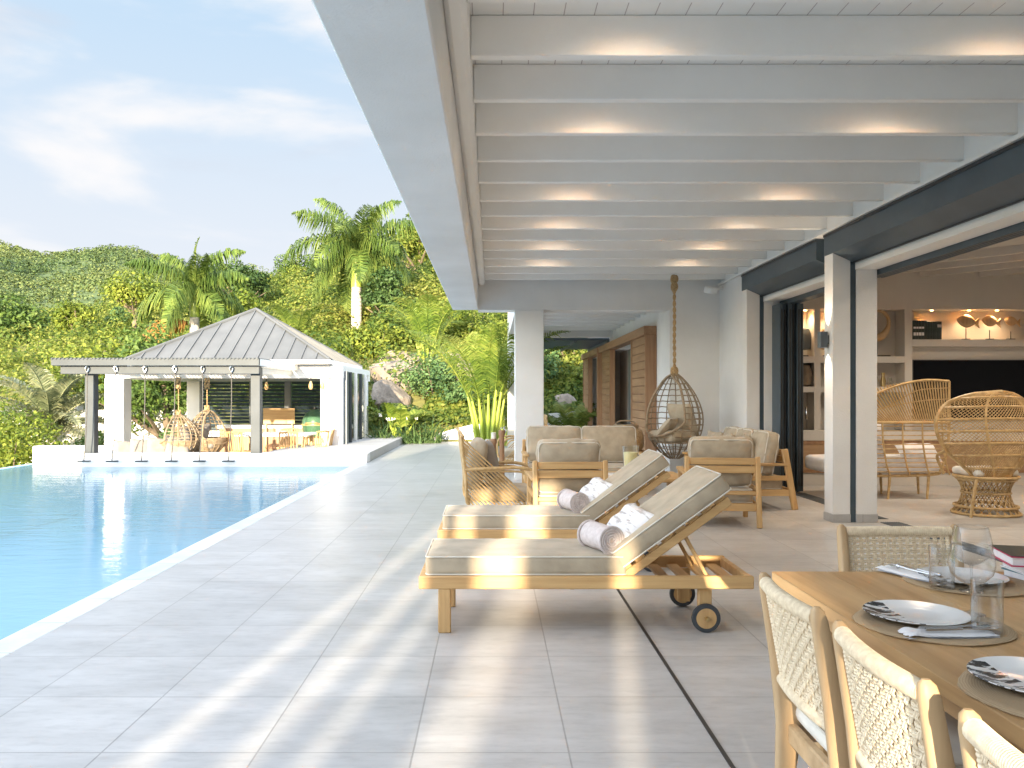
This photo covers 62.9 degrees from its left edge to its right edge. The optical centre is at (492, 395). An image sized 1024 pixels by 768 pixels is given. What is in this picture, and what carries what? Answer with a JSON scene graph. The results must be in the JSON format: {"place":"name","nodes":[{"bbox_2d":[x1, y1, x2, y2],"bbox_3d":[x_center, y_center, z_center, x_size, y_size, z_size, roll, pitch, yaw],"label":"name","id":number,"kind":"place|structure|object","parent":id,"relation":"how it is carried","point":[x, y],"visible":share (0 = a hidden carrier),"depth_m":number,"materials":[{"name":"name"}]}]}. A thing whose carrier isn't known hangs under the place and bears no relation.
{"place":"outdoors","nodes":[
{"label":"outdoors","id":0,"kind":"place"},
{"bbox_2d":[33,445,112,462],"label":"pool wall","id":1,"kind":"structure","parent":0,"point":[42,453],"depth_m":20.00,"materials":[{"name":"paint"}]},
{"bbox_2d":[0,244,171,310],"bbox_3d":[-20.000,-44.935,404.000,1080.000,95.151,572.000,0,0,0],"label":"distant hills","id":2,"kind":"structure","parent":0,"point":[49,305],"depth_m":358.81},
{"bbox_2d":[0,239,192,313],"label":"distant forest","id":3,"kind":"object","parent":2,"relation":"on","point":[38,294],"visible":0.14,"depth_m":354.58,"materials":[{"name":"plant"}]},
{"bbox_2d":[0,458,347,639],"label":"pool water","id":4,"kind":"structure","parent":0,"point":[72,531],"depth_m":10.17,"materials":[{"name":"blue liquid"}]},
{"bbox_2d":[0,463,365,658],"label":"pool coping","id":5,"kind":"object","parent":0,"point":[17,640],"visible":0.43,"depth_m":6.32,"materials":[{"name":"stone"}]},
{"bbox_2d":[0,0,409,276],"label":"sky","id":6,"kind":"structure","parent":0,"point":[159,127],"materials":[{"name":"blue"}]},
{"bbox_2d":[0,269,578,441],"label":"hillside","id":7,"kind":"structure","parent":0,"point":[418,401],"depth_m":30.03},
{"bbox_2d":[0,293,57,347],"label":"round tree","id":8,"kind":"object","parent":7,"relation":"on","point":[12,315],"visible":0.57,"depth_m":50.96,"materials":[{"name":"green plant"}]},
{"bbox_2d":[0,410,59,466],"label":"hedge bush","id":9,"kind":"object","parent":7,"relation":"on","point":[20,436],"visible":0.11,"depth_m":25.05,"materials":[{"name":"green plant"}]},
{"bbox_2d":[0,399,72,467],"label":"hedge bush","id":10,"kind":"object","parent":7,"relation":"on","point":[23,452],"visible":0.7,"depth_m":20.96,"materials":[{"name":"green plant"}]},
{"bbox_2d":[0,362,137,446],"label":"silver palm","id":11,"kind":"object","parent":7,"relation":"on","point":[47,395],"visible":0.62,"depth_m":27.05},
{"bbox_2d":[51,299,99,334],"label":"scrub tree","id":12,"kind":"object","parent":7,"relation":"on","point":[69,315],"visible":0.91,"depth_m":47.38,"materials":[{"name":"green plant"}]},
{"bbox_2d":[73,429,104,444],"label":"hedge bush","id":13,"kind":"object","parent":7,"relation":"on","point":[101,438],"visible":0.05,"depth_m":24.38,"materials":[{"name":"green plant"}]},
{"bbox_2d":[36,329,159,408],"bbox_3d":[-14.398,-0.084,30.361,4.558,4.821,3.898,0,0,43],"label":"garden tree","id":14,"kind":"object","parent":7,"relation":"on","point":[101,353],"visible":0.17,"depth_m":29.84,"materials":[{"name":"green plant"}]},
{"bbox_2d":[12,405,186,463],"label":"wall","id":15,"kind":"structure","parent":7,"relation":"on","point":[101,426],"depth_m":28.00,"materials":[{"name":"paint"}]},
{"bbox_2d":[104,306,132,323],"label":"scrub tree","id":16,"kind":"object","parent":7,"relation":"on","point":[117,312],"visible":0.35,"depth_m":49.50,"materials":[{"name":"green plant"}]},
{"bbox_2d":[97,267,168,334],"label":"scrub tree","id":17,"kind":"object","parent":7,"relation":"on","point":[120,292],"visible":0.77,"depth_m":45.51,"materials":[{"name":"green plant"}]},
{"bbox_2d":[79,319,225,438],"bbox_3d":[-10.996,-0.004,27.693,3.934,5.065,4.916,0,0,16],"label":"garden tree","id":18,"kind":"object","parent":7,"relation":"on","point":[153,403],"visible":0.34,"depth_m":26.94,"materials":[{"name":"green plant"}]},
{"bbox_2d":[124,238,250,341],"bbox_3d":[-11.761,-2.554,32.885,4.635,7.509,4.532,0,0,0],"label":"royal palm","id":19,"kind":"object","parent":7,"relation":"on","point":[194,287],"visible":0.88,"depth_m":32.52,"materials":[{"name":"plant"}]},
{"bbox_2d":[51,308,402,466],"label":"pavilion","id":20,"kind":"structure","parent":7,"relation":"on","point":[255,347],"depth_m":20.75,"materials":[{"name":"paint"}]},
{"bbox_2d":[114,440,129,451],"bbox_3d":[-8.000,1.220,18.300,0.550,0.520,0.218,9,-28,-28],"label":"floor cushion","id":21,"kind":"object","parent":20,"relation":"on","point":[121,446],"visible":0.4,"depth_m":18.22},
{"bbox_2d":[130,438,146,451],"bbox_3d":[-7.670,1.190,18.330,0.550,0.520,0.218,9,-28,-28],"label":"floor cushion","id":22,"kind":"object","parent":20,"relation":"on","point":[135,445],"visible":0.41,"depth_m":18.25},
{"bbox_2d":[146,436,164,451],"bbox_3d":[-7.310,1.160,18.360,0.550,0.520,0.218,9,-28,-28],"label":"floor cushion","id":23,"kind":"object","parent":20,"relation":"on","point":[153,445],"visible":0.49,"depth_m":18.27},
{"bbox_2d":[164,435,188,451],"bbox_3d":[-6.930,1.130,18.390,0.550,0.520,0.218,9,-28,-28],"label":"floor cushion","id":24,"kind":"object","parent":20,"relation":"on","point":[168,447],"visible":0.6,"depth_m":18.30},
{"bbox_2d":[159,377,200,451],"bbox_3d":[-7.012,0.474,18.702,0.939,1.803,0.955,0,0,-10],"label":"hanging egg chair","id":25,"kind":"object","parent":20,"relation":"hanging from","point":[191,444],"visible":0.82,"depth_m":18.51,"materials":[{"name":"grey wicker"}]},
{"bbox_2d":[189,378,226,451],"bbox_3d":[-6.558,0.485,19.203,0.899,1.818,0.915,0,0,20],"label":"hanging egg chair","id":26,"kind":"object","parent":20,"relation":"hanging from","point":[211,443],"visible":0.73,"depth_m":19.10,"materials":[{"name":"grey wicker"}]},
{"bbox_2d":[226,431,250,451],"bbox_3d":[-5.870,1.278,19.446,0.440,0.944,0.554,0,0,20],"label":"pavilion chair","id":27,"kind":"object","parent":20,"relation":"on","point":[238,433],"visible":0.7,"depth_m":19.26,"materials":[{"name":"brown wood"}]},
{"bbox_2d":[234,432,315,449],"bbox_3d":[-5.200,1.320,20.150,1.700,0.860,1.100,0,0,0],"label":"dining table","id":28,"kind":"object","parent":20,"relation":"on","point":[304,434],"visible":0.31,"depth_m":19.66,"materials":[{"name":"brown wood"}]},
{"bbox_2d":[263,408,294,451],"bbox_3d":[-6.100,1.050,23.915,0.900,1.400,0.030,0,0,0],"label":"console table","id":29,"kind":"object","parent":20,"relation":"on","point":[278,415],"visible":0.85,"depth_m":23.90,"materials":[{"name":"brown wood"}]},
{"bbox_2d":[279,431,297,448],"bbox_3d":[-4.735,1.278,19.395,0.440,0.944,0.554,0,0,-15],"label":"pavilion chair","id":30,"kind":"object","parent":20,"relation":"on","point":[288,432],"visible":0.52,"depth_m":19.19,"materials":[{"name":"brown wood"}]},
{"bbox_2d":[298,407,319,444],"bbox_3d":[-5.000,1.030,23.555,0.840,1.440,0.864,0,0,0],"label":"ceramic grill","id":31,"kind":"object","parent":20,"relation":"on","point":[311,421],"visible":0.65,"depth_m":23.27,"materials":[{"name":"green ceramic"}]},
{"bbox_2d":[203,253,257,292],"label":"scrub tree","id":32,"kind":"object","parent":7,"relation":"on","point":[237,264],"visible":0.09,"depth_m":55.65,"materials":[{"name":"green plant"}]},
{"bbox_2d":[217,288,270,316],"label":"scrub tree","id":33,"kind":"object","parent":7,"relation":"on","point":[244,299],"visible":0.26,"depth_m":45.27,"materials":[{"name":"green plant"}]},
{"bbox_2d":[222,265,272,302],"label":"hill tree","id":34,"kind":"object","parent":7,"relation":"on","point":[257,283],"visible":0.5,"depth_m":52.75,"materials":[{"name":"green plant"}]},
{"bbox_2d":[271,252,313,278],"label":"scrub tree","id":35,"kind":"object","parent":7,"relation":"on","point":[300,263],"visible":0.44,"depth_m":69.18,"materials":[{"name":"green plant"}]},
{"bbox_2d":[0,233,587,432],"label":"hillside scrub","id":36,"kind":"object","parent":7,"relation":"on","point":[424,279],"visible":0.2,"depth_m":38.26,"materials":[{"name":"green plant"}]},
{"bbox_2d":[270,305,334,330],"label":"young palm","id":37,"kind":"object","parent":7,"relation":"on","point":[303,321],"visible":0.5,"depth_m":35.91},
{"bbox_2d":[282,198,418,328],"bbox_3d":[-6.677,-5.468,40.067,6.680,8.336,5.964,0,0,39],"label":"royal palm","id":38,"kind":"object","parent":7,"relation":"on","point":[363,247],"visible":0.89,"depth_m":39.46,"materials":[{"name":"plant"}]},
{"bbox_2d":[336,324,411,359],"bbox_3d":[-4.731,-1.984,33.449,2.608,1.890,2.442,0,0,35],"label":"golden bush","id":39,"kind":"object","parent":7,"relation":"on","point":[362,336],"visible":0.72,"depth_m":33.10,"materials":[{"name":"green plant"}]},
{"bbox_2d":[357,266,416,319],"bbox_3d":[-4.615,-3.947,37.893,2.470,3.760,2.370,0,0,42],"label":"hill tree","id":40,"kind":"object","parent":7,"relation":"on","point":[383,296],"visible":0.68,"depth_m":37.48,"materials":[{"name":"green plant"}]},
{"bbox_2d":[371,379,410,408],"bbox_3d":[-3.401,0.181,28.011,1.385,1.126,1.458,35,0,38],"label":"boulder","id":41,"kind":"object","parent":7,"relation":"on","point":[386,391],"visible":0.59,"depth_m":27.48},
{"bbox_2d":[369,360,421,390],"bbox_3d":[-3.457,-0.574,29.585,1.923,1.428,1.243,0,0,-29],"label":"boulder","id":42,"kind":"object","parent":7,"relation":"on","point":[379,371],"visible":0.35,"depth_m":29.02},
{"bbox_2d":[382,213,429,271],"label":"hill tree","id":43,"kind":"object","parent":7,"relation":"on","point":[415,245],"visible":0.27,"depth_m":51.45,"materials":[{"name":"green plant"}]},
{"bbox_2d":[367,294,467,370],"bbox_3d":[-2.279,-2.192,31.060,3.893,2.889,3.881,0,0,-24],"label":"slope palm","id":44,"kind":"object","parent":7,"relation":"on","point":[410,321],"visible":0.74,"depth_m":30.61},
{"bbox_2d":[391,347,466,400],"bbox_3d":[-1.842,-0.553,28.402,2.315,2.222,2.895,0,0,33],"label":"slope bush","id":45,"kind":"object","parent":7,"relation":"on","point":[441,374],"visible":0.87,"depth_m":27.98,"materials":[{"name":"green plant"}]},
{"bbox_2d":[430,301,500,342],"bbox_3d":[-1.083,-2.662,33.567,2.862,2.327,2.658,0,0,10],"label":"slope bush","id":46,"kind":"object","parent":7,"relation":"on","point":[462,318],"visible":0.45,"depth_m":33.06,"materials":[{"name":"green plant"}]},
{"bbox_2d":[435,376,501,405],"bbox_3d":[-0.669,0.119,27.393,2.314,1.611,1.755,0,0,15],"label":"slope bush","id":47,"kind":"object","parent":7,"relation":"on","point":[457,394],"visible":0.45,"depth_m":27.13,"materials":[{"name":"green plant"}]},
{"bbox_2d":[471,318,507,347],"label":"slope bush","id":48,"kind":"object","parent":7,"relation":"on","point":[498,322],"visible":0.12,"depth_m":31.03,"materials":[{"name":"green plant"}]},
{"bbox_2d":[439,412,582,439],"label":"garden wall","id":49,"kind":"structure","parent":7,"relation":"on","point":[467,432],"depth_m":25.90,"materials":[{"name":"paint"}]},
{"bbox_2d":[495,346,564,381],"bbox_3d":[1.252,-0.804,28.573,2.596,2.260,2.352,0,0,23],"label":"slope bush","id":50,"kind":"object","parent":7,"relation":"on","point":[547,361],"visible":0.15,"depth_m":28.32,"materials":[{"name":"green plant"}]},
{"bbox_2d":[485,430,504,482],"bbox_3d":[0.040,0.970,13.182,0.301,0.860,0.312,0,0,34],"label":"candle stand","id":51,"kind":"object","parent":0,"point":[493,439],"visible":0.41,"depth_m":13.17,"materials":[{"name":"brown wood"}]},
{"bbox_2d":[0,442,1023,767],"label":"terrace floor","id":52,"kind":"structure","parent":0,"point":[302,632],"depth_m":4.49,"materials":[{"name":"tile"}]},
{"bbox_2d":[366,414,413,442],"bbox_3d":[-3.135,0.969,24.337,2.258,0.937,2.126,0,0,0],"label":"flowering plant","id":53,"kind":"object","parent":52,"relation":"on","point":[383,433],"visible":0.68,"depth_m":24.27,"materials":[{"name":"green plant"}]},
{"bbox_2d":[367,402,432,436],"bbox_3d":[-2.673,0.826,25.109,2.001,1.290,1.794,0,0,37],"label":"palm seedling","id":54,"kind":"object","parent":52,"relation":"on","point":[392,410],"visible":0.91,"depth_m":24.85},
{"bbox_2d":[391,417,435,443],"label":"flowering plant","id":55,"kind":"object","parent":52,"relation":"on","point":[410,440],"visible":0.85,"depth_m":24.57,"materials":[{"name":"green plant"}]},
{"bbox_2d":[407,417,456,443],"bbox_3d":[-1.834,1.010,25.046,1.890,0.812,1.939,0,0,43],"label":"flowering plant","id":56,"kind":"object","parent":52,"relation":"on","point":[439,438],"visible":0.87,"depth_m":24.85,"materials":[{"name":"green plant"}]},
{"bbox_2d":[456,406,506,445],"bbox_3d":[0.220,0.900,23.755,2.456,1.245,2.335,0,0,0],"label":"garden palm","id":57,"kind":"object","parent":52,"relation":"on","point":[504,421],"visible":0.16,"depth_m":23.25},
{"bbox_2d":[405,322,569,453],"bbox_3d":[-0.159,-0.215,20.067,4.026,3.449,3.079,0,0,-14],"label":"areca palm","id":58,"kind":"object","parent":52,"relation":"on","point":[489,379],"visible":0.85,"depth_m":19.81,"materials":[{"name":"plant"}]},
{"bbox_2d":[455,427,532,504],"bbox_3d":[0.039,0.882,9.738,0.937,1.040,0.798,0,0,-4],"label":"rattan armchair","id":59,"kind":"object","parent":52,"relation":"on","point":[496,489],"visible":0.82,"depth_m":9.39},
{"bbox_2d":[485,440,498,479],"bbox_3d":[-0.030,0.740,9.780,0.175,0.460,0.480,-14,-1,5],"label":"throw pillow","id":60,"kind":"object","parent":59,"relation":"on","point":[492,458],"visible":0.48,"depth_m":9.60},
{"bbox_2d":[496,414,547,464],"bbox_3d":[0.594,0.882,16.486,0.937,1.040,0.798,0,0,-8],"label":"rattan armchair","id":61,"kind":"object","parent":52,"relation":"on","point":[509,453],"visible":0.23,"depth_m":16.13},
{"bbox_2d":[438,449,672,571],"bbox_3d":[0.555,0.930,6.972,1.980,0.940,0.708,0,0,0],"label":"sun lounger","id":62,"kind":"object","parent":52,"relation":"on","point":[638,473],"visible":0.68,"depth_m":6.66,"materials":[{"name":"fabric"}]},
{"bbox_2d":[557,489,588,512],"bbox_3d":[0.661,0.867,6.879,0.173,0.180,0.291,0,0,-17],"label":"rolled towel","id":63,"kind":"object","parent":62,"relation":"on","point":[573,501],"visible":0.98,"depth_m":6.76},
{"bbox_2d":[580,477,612,501],"bbox_3d":[0.865,0.815,6.960,0.300,0.164,0.440,-42,12,-7],"label":"throw pillow","id":64,"kind":"object","parent":62,"relation":"on","point":[594,488],"visible":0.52,"depth_m":6.87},
{"bbox_2d":[525,438,608,513],"bbox_3d":[0.773,0.919,8.762,0.790,0.972,0.956,0,0,-2],"label":"teak armchair","id":65,"kind":"object","parent":52,"relation":"on","point":[572,464],"visible":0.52,"depth_m":8.47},
{"bbox_2d":[544,401,596,427],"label":"garden palm","id":66,"kind":"object","parent":52,"relation":"on","point":[580,417],"visible":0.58,"depth_m":24.25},
{"bbox_2d":[521,425,646,494],"bbox_3d":[1.320,0.920,12.258,1.770,0.970,0.956,0,0,0],"label":"teak sofa","id":67,"kind":"object","parent":52,"relation":"on","point":[614,441],"visible":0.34,"depth_m":12.32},
{"bbox_2d":[419,465,753,632],"bbox_3d":[0.555,0.930,5.262,1.980,0.940,0.708,0,0,0],"label":"sun lounger","id":68,"kind":"object","parent":52,"relation":"on","point":[450,566],"visible":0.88,"depth_m":4.95,"materials":[{"name":"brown wood"}]},
{"bbox_2d":[577,519,623,554],"bbox_3d":[0.661,0.867,5.129,0.173,0.180,0.291,0,0,-22],"label":"rolled towel","id":69,"kind":"object","parent":68,"relation":"on","point":[605,539],"visible":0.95,"depth_m":5.02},
{"bbox_2d":[607,503,653,537],"bbox_3d":[0.865,0.815,5.220,0.300,0.164,0.440,-42,12,-7],"label":"throw pillow","id":70,"kind":"object","parent":68,"relation":"on","point":[629,519],"visible":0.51,"depth_m":5.14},
{"bbox_2d":[311,0,1023,521],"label":"villa","id":71,"kind":"object","parent":52,"relation":"on","point":[591,176],"visible":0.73,"depth_m":7.43,"materials":[{"name":"paint"}]},
{"bbox_2d":[645,274,703,458],"bbox_3d":[2.844,-0.455,13.009,0.862,2.864,0.891,0,0,-34],"label":"hanging egg chair","id":72,"kind":"object","parent":71,"relation":"hanging from","point":[685,429],"visible":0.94,"depth_m":12.94,"materials":[{"name":"brown wicker"}]},
{"bbox_2d":[656,418,678,434],"bbox_3d":[2.700,0.480,12.880,0.153,0.360,0.400,44,20,23],"label":"throw pillow","id":73,"kind":"object","parent":72,"relation":"on","point":[669,424],"visible":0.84,"depth_m":12.74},
{"bbox_2d":[772,303,782,485],"bbox_3d":[4.168,0.020,12.219,0.046,2.720,0.351,0,0,0],"label":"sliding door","id":74,"kind":"structure","parent":71,"relation":"in","point":[777,310],"depth_m":12.16,"materials":[{"name":"metal"}]},
{"bbox_2d":[783,303,785,486],"bbox_3d":[4.230,0.020,12.244,0.046,2.720,0.301,0,0,0],"label":"sliding door","id":75,"kind":"structure","parent":71,"relation":"in","point":[784,304],"depth_m":12.09,"materials":[{"name":"metal"}]},
{"bbox_2d":[786,303,791,486],"bbox_3d":[4.292,0.020,12.219,0.046,2.720,0.351,0,0,0],"label":"sliding door","id":76,"kind":"structure","parent":71,"relation":"in","point":[789,305],"depth_m":12.05,"materials":[{"name":"metal"}]},
{"bbox_2d":[792,303,794,486],"bbox_3d":[4.354,0.020,12.497,0.046,2.720,0.806,0,0,0],"label":"sliding door","id":77,"kind":"structure","parent":71,"relation":"in","point":[793,304],"depth_m":12.10,"materials":[{"name":"metal"}]},
{"bbox_2d":[795,303,799,491],"bbox_3d":[4.416,0.020,12.472,0.046,2.720,0.856,0,0,0],"label":"sliding door","id":78,"kind":"structure","parent":71,"relation":"in","point":[797,306],"depth_m":12.05,"materials":[{"name":"metal"}]},
{"bbox_2d":[800,303,802,490],"bbox_3d":[4.478,0.020,12.497,0.046,2.720,0.806,0,0,0],"label":"sliding door","id":79,"kind":"structure","parent":71,"relation":"in","point":[801,304],"depth_m":12.09,"materials":[{"name":"metal"}]},
{"bbox_2d":[803,328,810,355],"bbox_3d":[5.020,-0.864,13.450,0.260,0.460,0.102,0,0,0],"label":"mask sculpture","id":80,"kind":"object","parent":71,"relation":"on","point":[806,339],"visible":0.65,"depth_m":13.41,"materials":[{"name":"wood"}]},
{"bbox_2d":[803,364,812,385],"bbox_3d":[5.020,-0.333,13.450,0.260,0.360,0.256,0,0,0],"label":"vase","id":81,"kind":"object","parent":71,"relation":"in","point":[807,375],"visible":0.69,"depth_m":13.35,"materials":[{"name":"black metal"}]},
{"bbox_2d":[817,332,828,347],"bbox_3d":[3.718,-0.630,9.390,0.100,0.180,0.100,0,0,0],"label":"wall sconce","id":82,"kind":"object","parent":71,"relation":"attached to","point":[822,339],"depth_m":9.34,"materials":[{"name":"grey metal"}]},
{"bbox_2d":[877,310,890,355],"bbox_3d":[6.170,-1.018,13.420,0.438,0.767,0.132,0,0,0],"label":"ring sculpture","id":83,"kind":"object","parent":71,"relation":"on","point":[883,334],"visible":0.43,"depth_m":13.39,"materials":[{"name":"wood"}]},
{"bbox_2d":[912,360,1023,418],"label":"television","id":84,"kind":"object","parent":71,"relation":"attached to","point":[966,376],"visible":0.6,"depth_m":13.39,"materials":[{"name":"black glass"}]},
{"bbox_2d":[957,314,979,327],"bbox_3d":[7.635,-1.105,13.420,0.364,0.405,0.095,0,0,0],"label":"fish sculpture","id":85,"kind":"object","parent":71,"relation":"on","point":[966,321],"visible":0.99,"depth_m":13.39,"materials":[{"name":"wood"}]},
{"bbox_2d":[616,589,735,767],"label":"slot drain","id":86,"kind":"object","parent":52,"relation":"on","point":[713,737],"visible":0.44,"depth_m":3.94,"materials":[{"name":"black metal"}]},
{"bbox_2d":[676,436,762,528],"bbox_3d":[2.512,0.919,9.320,0.820,0.972,0.956,0,0,7],"label":"teak armchair","id":87,"kind":"object","parent":52,"relation":"on","point":[731,460],"visible":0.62,"depth_m":9.01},
{"bbox_2d":[682,426,797,509],"bbox_3d":[3.278,0.919,11.300,0.956,0.972,2.120,0,0,0],"label":"armchair","id":88,"kind":"object","parent":52,"relation":"on","point":[768,452],"visible":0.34,"depth_m":10.32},
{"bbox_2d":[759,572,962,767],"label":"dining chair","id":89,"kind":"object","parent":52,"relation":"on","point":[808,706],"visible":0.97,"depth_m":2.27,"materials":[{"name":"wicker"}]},
{"bbox_2d":[805,379,950,498],"bbox_3d":[5.375,0.585,11.750,1.710,1.636,0.849,0,0,0],"label":"rattan loveseat","id":90,"kind":"object","parent":52,"relation":"on","point":[910,458],"visible":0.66,"depth_m":11.35,"materials":[{"name":"beige wicker"}]},
{"bbox_2d":[832,620,955,767],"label":"dining chair","id":91,"kind":"object","parent":52,"relation":"on","point":[894,716],"visible":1,"depth_m":1.74,"materials":[{"name":"wicker"}]},
{"bbox_2d":[772,571,1023,756],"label":"dining table","id":92,"kind":"object","parent":52,"relation":"on","point":[845,596],"visible":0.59,"depth_m":2.46,"materials":[{"name":"brown wood"}]},
{"bbox_2d":[852,609,1017,646],"bbox_3d":[1.245,0.645,2.368,0.414,0.008,0.410,0,0,0],"label":"placemat","id":93,"kind":"object","parent":92,"relation":"on","point":[867,620],"visible":0.48,"depth_m":2.29,"materials":[{"name":"wicker"}]},
{"bbox_2d":[862,600,970,625],"bbox_3d":[1.225,0.633,2.420,0.283,0.019,0.283,0,0,0],"label":"plate","id":94,"kind":"object","parent":93,"relation":"on","point":[918,613],"visible":0.97,"depth_m":2.44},
{"bbox_2d":[898,627,999,638],"bbox_3d":[1.225,0.633,2.245,0.258,0.019,0.060,0,0,-2],"label":"napkin","id":95,"kind":"object","parent":93,"relation":"on","point":[906,631],"visible":0.94,"depth_m":2.23,"materials":[{"name":"white fabric"}]},
{"bbox_2d":[918,622,991,628],"bbox_3d":[1.243,0.619,2.250,0.196,0.020,0.021,0,0,-3],"label":"fork","id":96,"kind":"object","parent":95,"relation":"on","point":[973,625],"visible":0.99,"depth_m":2.25,"materials":[{"name":"metal"}]},
{"bbox_2d":[925,627,1000,630],"bbox_3d":[1.258,0.622,2.233,0.205,0.010,0.013,0,0,-1],"label":"knife","id":97,"kind":"object","parent":95,"relation":"on","point":[940,629],"visible":1,"depth_m":2.23,"materials":[{"name":"metal"}]},
{"bbox_2d":[902,576,1023,596],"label":"placemat","id":98,"kind":"object","parent":92,"relation":"on","point":[1013,587],"visible":0.41,"depth_m":2.80,"materials":[{"name":"wicker"}]},
{"bbox_2d":[875,564,942,581],"bbox_3d":[1.500,0.633,3.000,0.093,0.019,0.248,0,0,-22],"label":"napkin","id":99,"kind":"object","parent":98,"relation":"on","point":[903,572],"visible":0.78,"depth_m":2.99,"materials":[{"name":"white fabric"}]},
{"bbox_2d":[917,566,1009,585],"bbox_3d":[1.640,0.633,2.920,0.283,0.019,0.283,0,0,-20],"label":"plate","id":100,"kind":"object","parent":98,"relation":"on","point":[976,576],"visible":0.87,"depth_m":2.94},
{"bbox_2d":[957,670,1023,718],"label":"placemat","id":101,"kind":"object","parent":92,"relation":"on","point":[1004,700],"visible":0.55,"depth_m":1.80,"materials":[{"name":"wicker"}]},
{"bbox_2d":[967,656,1023,692],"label":"plate","id":102,"kind":"object","parent":101,"relation":"on","point":[1006,672],"visible":1,"depth_m":1.93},
{"bbox_2d":[1001,567,1023,579],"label":"book","id":103,"kind":"object","parent":92,"relation":"on","point":[1010,573],"visible":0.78,"depth_m":2.96,"materials":[{"name":"paper"}]},
{"bbox_2d":[1000,562,1023,574],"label":"book","id":104,"kind":"object","parent":103,"relation":"on","point":[1020,570],"visible":0.44,"depth_m":2.94,"materials":[{"name":"paper"}]},
{"bbox_2d":[989,545,1023,566],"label":"book","id":105,"kind":"object","parent":104,"relation":"on","point":[1011,555],"visible":0.95,"depth_m":2.94,"materials":[{"name":"paper"}]},
{"bbox_2d":[837,524,963,570],"bbox_3d":[1.680,0.966,3.223,0.515,0.868,0.554,0,0,0],"label":"dining chair","id":106,"kind":"object","parent":52,"relation":"on","point":[845,546],"visible":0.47,"depth_m":3.46,"materials":[{"name":"wicker"}]},
{"bbox_2d":[880,522,1001,561],"bbox_3d":[4.405,1.395,6.425,0.230,0.007,5.650,0,0,0],"label":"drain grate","id":107,"kind":"object","parent":52,"relation":"on","point":[978,550],"visible":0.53,"depth_m":7.66,"materials":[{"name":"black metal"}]},
{"bbox_2d":[934,390,1023,517],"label":"peacock chair","id":108,"kind":"object","parent":52,"relation":"on","point":[993,472],"visible":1,"depth_m":9.66,"materials":[{"name":"wicker"}]},
{"bbox_2d":[958,708,1023,767],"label":"dining chair","id":109,"kind":"object","parent":52,"relation":"on","point":[983,744],"visible":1,"depth_m":1.36,"materials":[{"name":"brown wood"}]},
{"bbox_2d":[613,420,643,450],"bbox_3d":[2.100,0.617,13.150,0.560,0.482,0.557,0,0,0],"label":"basket lantern","id":110,"kind":"object","parent":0,"point":[640,435],"visible":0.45,"depth_m":13.01,"materials":[{"name":"wicker"}]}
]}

